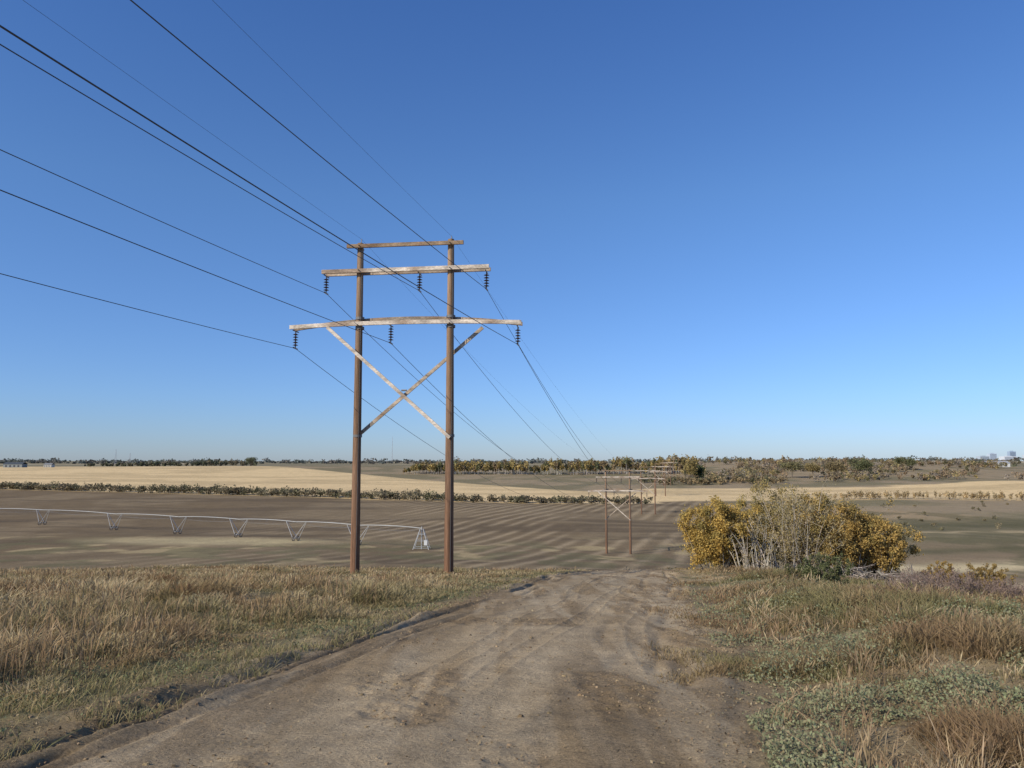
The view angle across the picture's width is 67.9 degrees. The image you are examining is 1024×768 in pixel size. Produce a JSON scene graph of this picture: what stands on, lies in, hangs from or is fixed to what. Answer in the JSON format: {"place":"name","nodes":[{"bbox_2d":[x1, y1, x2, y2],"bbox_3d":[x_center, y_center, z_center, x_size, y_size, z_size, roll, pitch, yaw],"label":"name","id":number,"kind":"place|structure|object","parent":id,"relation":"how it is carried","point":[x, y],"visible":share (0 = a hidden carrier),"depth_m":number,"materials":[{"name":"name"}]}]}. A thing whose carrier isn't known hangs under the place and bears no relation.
{"place":"outdoors","nodes":[
{"label":"outdoors","id":0,"kind":"place"},
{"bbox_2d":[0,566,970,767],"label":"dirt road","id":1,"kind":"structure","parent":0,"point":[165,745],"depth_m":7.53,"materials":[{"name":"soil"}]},
{"bbox_2d":[0,578,1023,767],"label":"plant litter","id":2,"kind":"object","parent":1,"relation":"on","point":[478,743],"visible":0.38,"depth_m":7.71,"materials":[{"name":"brown plant"}]},
{"bbox_2d":[0,460,1023,767],"bbox_3d":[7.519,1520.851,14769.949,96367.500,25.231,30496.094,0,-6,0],"label":"ground","id":3,"kind":"structure","parent":0,"point":[498,534],"depth_m":209.47,"materials":[{"name":"soil"}]},
{"bbox_2d":[3,464,26,466],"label":"walls","id":4,"kind":"structure","parent":3,"relation":"on","point":[22,465],"depth_m":895.00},
{"bbox_2d":[4,462,26,463],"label":"roof","id":5,"kind":"structure","parent":4,"relation":"on","point":[15,463],"depth_m":899.26,"materials":[{"name":"grey metal"}]},
{"bbox_2d":[84,458,257,466],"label":"distant treeline","id":6,"kind":"object","parent":3,"relation":"on","point":[201,462],"visible":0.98,"depth_m":1101.29,"materials":[{"name":"green plant"}]},
{"bbox_2d":[0,508,429,549],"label":"irrigation pivot","id":7,"kind":"object","parent":3,"relation":"on","point":[293,538],"visible":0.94,"depth_m":166.24,"materials":[{"name":"metal"}]},
{"bbox_2d":[245,457,257,462],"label":"poplar tree","id":8,"kind":"object","parent":3,"relation":"on","point":[249,459],"visible":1,"depth_m":1074.04,"materials":[{"name":"green plant"}]},
{"bbox_2d":[0,569,576,760],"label":"verge grass","id":9,"kind":"structure","parent":3,"relation":"on","point":[77,683],"depth_m":9.06,"materials":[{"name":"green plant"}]},
{"bbox_2d":[0,563,597,714],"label":"tall dry grass","id":10,"kind":"structure","parent":3,"relation":"on","point":[190,589],"depth_m":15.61,"materials":[{"name":"beige plant"}]},
{"bbox_2d":[0,480,652,503],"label":"hedgerow","id":11,"kind":"object","parent":3,"relation":"on","point":[294,491],"visible":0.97,"depth_m":351.42,"materials":[{"name":"green plant"}]},
{"bbox_2d":[289,236,522,573],"bbox_3d":[-4.920,1.125,34.566,10.807,15.979,0.850,-1,-6,6],"label":"power pylon","id":12,"kind":"object","parent":3,"relation":"on","point":[450,320],"visible":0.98,"depth_m":34.64,"materials":[{"name":"brown wood"}]},
{"bbox_2d":[0,0,675,503],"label":"power lines","id":13,"kind":"structure","parent":12,"relation":"attached to","point":[252,194],"depth_m":20.43,"materials":[{"name":"black metal"}]},
{"bbox_2d":[0,572,1023,767],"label":"sage weeds","id":14,"kind":"object","parent":3,"relation":"on","point":[799,763],"visible":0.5,"depth_m":7.27,"materials":[{"name":"green plant"}]},
{"bbox_2d":[0,565,1023,767],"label":"grass tuft","id":15,"kind":"object","parent":3,"relation":"on","point":[981,761],"visible":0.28,"depth_m":7.94,"materials":[{"name":"plant"}]},
{"bbox_2d":[0,455,1023,463],"bbox_3d":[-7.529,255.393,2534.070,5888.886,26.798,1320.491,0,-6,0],"label":"distant treeline","id":16,"kind":"object","parent":3,"relation":"on","point":[296,461],"visible":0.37,"depth_m":2076.66,"materials":[{"name":"green plant"}]},
{"bbox_2d":[403,453,698,474],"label":"aspen wood","id":17,"kind":"object","parent":3,"relation":"on","point":[627,463],"visible":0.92,"depth_m":650.10,"materials":[{"name":"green plant"}]},
{"bbox_2d":[588,468,647,553],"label":"power pylon","id":18,"kind":"object","parent":3,"relation":"on","point":[606,531],"visible":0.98,"depth_m":137.90,"materials":[{"name":"brown wood"}]},
{"bbox_2d":[631,466,664,513],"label":"power pylon","id":19,"kind":"object","parent":3,"relation":"on","point":[641,477],"visible":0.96,"depth_m":242.35,"materials":[{"name":"brown wood"}]},
{"bbox_2d":[650,463,669,495],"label":"power pylon","id":20,"kind":"object","parent":3,"relation":"on","point":[664,466],"visible":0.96,"depth_m":351.94,"materials":[{"name":"brown wood"}]},
{"bbox_2d":[663,464,675,485],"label":"power pylon","id":21,"kind":"object","parent":3,"relation":"on","point":[670,466],"visible":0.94,"depth_m":461.07,"materials":[{"name":"brown wood"}]},
{"bbox_2d":[683,460,697,477],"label":"poplar tree","id":22,"kind":"object","parent":3,"relation":"on","point":[690,467],"visible":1,"depth_m":499.90,"materials":[{"name":"yellow plant"}]},
{"bbox_2d":[692,464,705,477],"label":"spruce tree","id":23,"kind":"object","parent":3,"relation":"on","point":[700,469],"visible":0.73,"depth_m":503.68,"materials":[{"name":"green plant"}]},
{"bbox_2d":[674,496,748,569],"bbox_3d":[9.860,7.435,37.400,3.707,3.991,3.575,-2,-6,22],"label":"yellow shrub","id":24,"kind":"object","parent":3,"relation":"on","point":[706,546],"visible":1,"depth_m":36.98,"materials":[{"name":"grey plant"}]},
{"bbox_2d":[637,473,788,484],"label":"shrub thicket","id":25,"kind":"object","parent":3,"relation":"on","point":[719,480],"visible":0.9,"depth_m":477.68,"materials":[{"name":"green plant"}]},
{"bbox_2d":[692,495,772,567],"bbox_3d":[11.068,7.678,38.928,4.254,4.326,3.954,0,-6,0],"label":"yellow shrub","id":26,"kind":"object","parent":3,"relation":"on","point":[746,515],"visible":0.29,"depth_m":38.05,"materials":[{"name":"grey plant"}]},
{"bbox_2d":[724,514,780,569],"bbox_3d":[11.430,7.696,36.288,2.773,3.008,2.402,-2,-6,23],"label":"bare shrub","id":27,"kind":"object","parent":3,"relation":"on","point":[745,554],"visible":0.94,"depth_m":36.15,"materials":[{"name":"grey plant"}]},
{"bbox_2d":[736,477,820,569],"bbox_3d":[13.932,7.705,40.760,5.438,5.378,5.108,0,-6,0],"label":"yellow shrub","id":28,"kind":"object","parent":3,"relation":"on","point":[762,510],"visible":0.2,"depth_m":39.94,"materials":[{"name":"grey plant"}]},
{"bbox_2d":[779,461,804,477],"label":"poplar tree","id":29,"kind":"object","parent":3,"relation":"on","point":[792,466],"visible":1,"depth_m":554.61,"materials":[{"name":"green plant"}]},
{"bbox_2d":[748,469,847,569],"bbox_3d":[13.790,6.758,36.527,4.335,5.291,4.362,0,-6,0],"label":"bare shrub","id":30,"kind":"object","parent":3,"relation":"on","point":[792,538],"visible":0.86,"depth_m":36.55,"materials":[{"name":"grey plant"}]},
{"bbox_2d":[784,564,814,579],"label":"green shrub","id":31,"kind":"object","parent":3,"relation":"on","point":[789,568],"visible":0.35,"depth_m":25.97,"materials":[{"name":"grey plant"}]},
{"bbox_2d":[802,462,820,473],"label":"poplar tree","id":32,"kind":"object","parent":3,"relation":"on","point":[814,467],"visible":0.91,"depth_m":560.87,"materials":[{"name":"yellow plant"}]},
{"bbox_2d":[795,551,854,585],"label":"green shrub","id":33,"kind":"object","parent":3,"relation":"on","point":[822,571],"visible":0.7,"depth_m":21.52,"materials":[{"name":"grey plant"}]},
{"bbox_2d":[777,491,881,570],"bbox_3d":[16.428,8.013,39.865,5.720,4.897,4.276,0,-6,0],"label":"yellow shrub","id":34,"kind":"object","parent":3,"relation":"on","point":[805,497],"visible":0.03,"depth_m":39.32,"materials":[{"name":"grey plant"}]},
{"bbox_2d":[637,563,1023,767],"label":"dry grass","id":35,"kind":"structure","parent":3,"relation":"on","point":[987,635],"depth_m":9.38,"materials":[{"name":"beige plant"}]},
{"bbox_2d":[783,491,883,574],"bbox_3d":[15.866,7.403,37.407,4.623,4.766,4.014,0,-6,0],"label":"yellow shrub","id":36,"kind":"object","parent":3,"relation":"on","point":[853,523],"visible":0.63,"depth_m":36.73,"materials":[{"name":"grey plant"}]},
{"bbox_2d":[822,461,845,471],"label":"poplar tree","id":37,"kind":"object","parent":3,"relation":"on","point":[835,466],"visible":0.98,"depth_m":568.21,"materials":[{"name":"green plant"}]},
{"bbox_2d":[671,455,1020,466],"bbox_3d":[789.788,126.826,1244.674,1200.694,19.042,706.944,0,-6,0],"label":"distant treeline","id":38,"kind":"object","parent":3,"relation":"on","point":[1013,463],"visible":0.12,"depth_m":1009.79,"materials":[{"name":"green plant"}]},
{"bbox_2d":[680,455,1023,481],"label":"tree belt","id":39,"kind":"object","parent":3,"relation":"on","point":[946,472],"visible":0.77,"depth_m":591.06,"materials":[{"name":"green plant"}]},
{"bbox_2d":[846,457,874,471],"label":"poplar tree","id":40,"kind":"object","parent":3,"relation":"on","point":[863,464],"visible":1,"depth_m":554.70,"materials":[{"name":"green plant"}]},
{"bbox_2d":[834,494,926,579],"bbox_3d":[18.022,7.734,37.630,4.492,4.535,3.530,-3,-7,26],"label":"yellow shrub","id":41,"kind":"object","parent":3,"relation":"on","point":[891,553],"visible":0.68,"depth_m":36.97,"materials":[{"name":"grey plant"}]},
{"bbox_2d":[800,558,964,589],"bbox_3d":[16.772,8.883,33.902,7.621,2.208,4.000,-2,-6,18],"label":"brush pile","id":42,"kind":"object","parent":3,"relation":"on","point":[882,576],"visible":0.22,"depth_m":33.91,"materials":[{"name":"grey plant"}]},
{"bbox_2d":[859,582,927,593],"bbox_3d":[8.032,4.375,15.864,1.440,0.554,1.291,0,-6,0],"label":"purple weed patch","id":43,"kind":"object","parent":3,"relation":"on","point":[890,587],"visible":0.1,"depth_m":15.93,"materials":[{"name":"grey plant"}]},
{"bbox_2d":[894,456,918,469],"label":"poplar tree","id":44,"kind":"object","parent":3,"relation":"on","point":[908,461],"visible":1,"depth_m":635.73,"materials":[{"name":"green plant"}]},
{"bbox_2d":[833,489,1023,499],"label":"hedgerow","id":45,"kind":"object","parent":3,"relation":"on","point":[897,494],"visible":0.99,"depth_m":318.38,"materials":[{"name":"plant"}]},
{"bbox_2d":[862,501,1008,540],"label":"scattered bushes","id":46,"kind":"object","parent":3,"relation":"on","point":[941,528],"visible":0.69,"depth_m":224.24,"materials":[{"name":"green plant"}]},
{"bbox_2d":[883,567,988,592],"bbox_3d":[10.543,5.060,18.952,2.504,0.987,1.608,0,-6,0],"label":"purple weed patch","id":47,"kind":"object","parent":3,"relation":"on","point":[927,577],"visible":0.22,"depth_m":18.99,"materials":[{"name":"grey plant"}]},
{"bbox_2d":[921,560,965,588],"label":"orange shrub","id":48,"kind":"object","parent":3,"relation":"on","point":[948,570],"visible":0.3,"depth_m":33.34,"materials":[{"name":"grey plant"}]},
{"bbox_2d":[888,563,1001,599],"bbox_3d":[9.623,4.473,16.821,2.351,1.011,1.562,0,-6,0],"label":"purple weed patch","id":49,"kind":"object","parent":3,"relation":"on","point":[966,586],"visible":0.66,"depth_m":16.68,"materials":[{"name":"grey plant"}]},
{"bbox_2d":[976,456,989,459],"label":"office tower","id":50,"kind":"structure","parent":3,"relation":"on","point":[984,457],"depth_m":4758.52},
{"bbox_2d":[966,562,1017,591],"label":"orange shrub","id":51,"kind":"object","parent":3,"relation":"on","point":[990,572],"visible":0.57,"depth_m":32.40,"materials":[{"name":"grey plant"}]},
{"bbox_2d":[987,453,996,459],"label":"office tower","id":52,"kind":"structure","parent":3,"relation":"on","point":[993,456],"depth_m":4863.25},
{"bbox_2d":[964,576,1023,598],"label":"purple weed patch","id":53,"kind":"object","parent":3,"relation":"on","point":[1005,587],"visible":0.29,"depth_m":17.11,"materials":[{"name":"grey plant"}]},
{"bbox_2d":[986,582,1023,599],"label":"purple weed patch","id":54,"kind":"object","parent":3,"relation":"on","point":[1012,591],"visible":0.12,"depth_m":18.42,"materials":[{"name":"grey plant"}]},
{"bbox_2d":[999,456,1016,459],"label":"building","id":55,"kind":"structure","parent":3,"relation":"on","point":[1005,457],"depth_m":4801.66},
{"bbox_2d":[1007,451,1015,455],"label":"office tower","id":56,"kind":"structure","parent":3,"relation":"on","point":[1011,453],"depth_m":4917.12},
{"bbox_2d":[0,0,1023,460],"label":"sky","id":57,"kind":"structure","parent":0,"point":[755,229],"materials":[{"name":"blue"}]}
]}

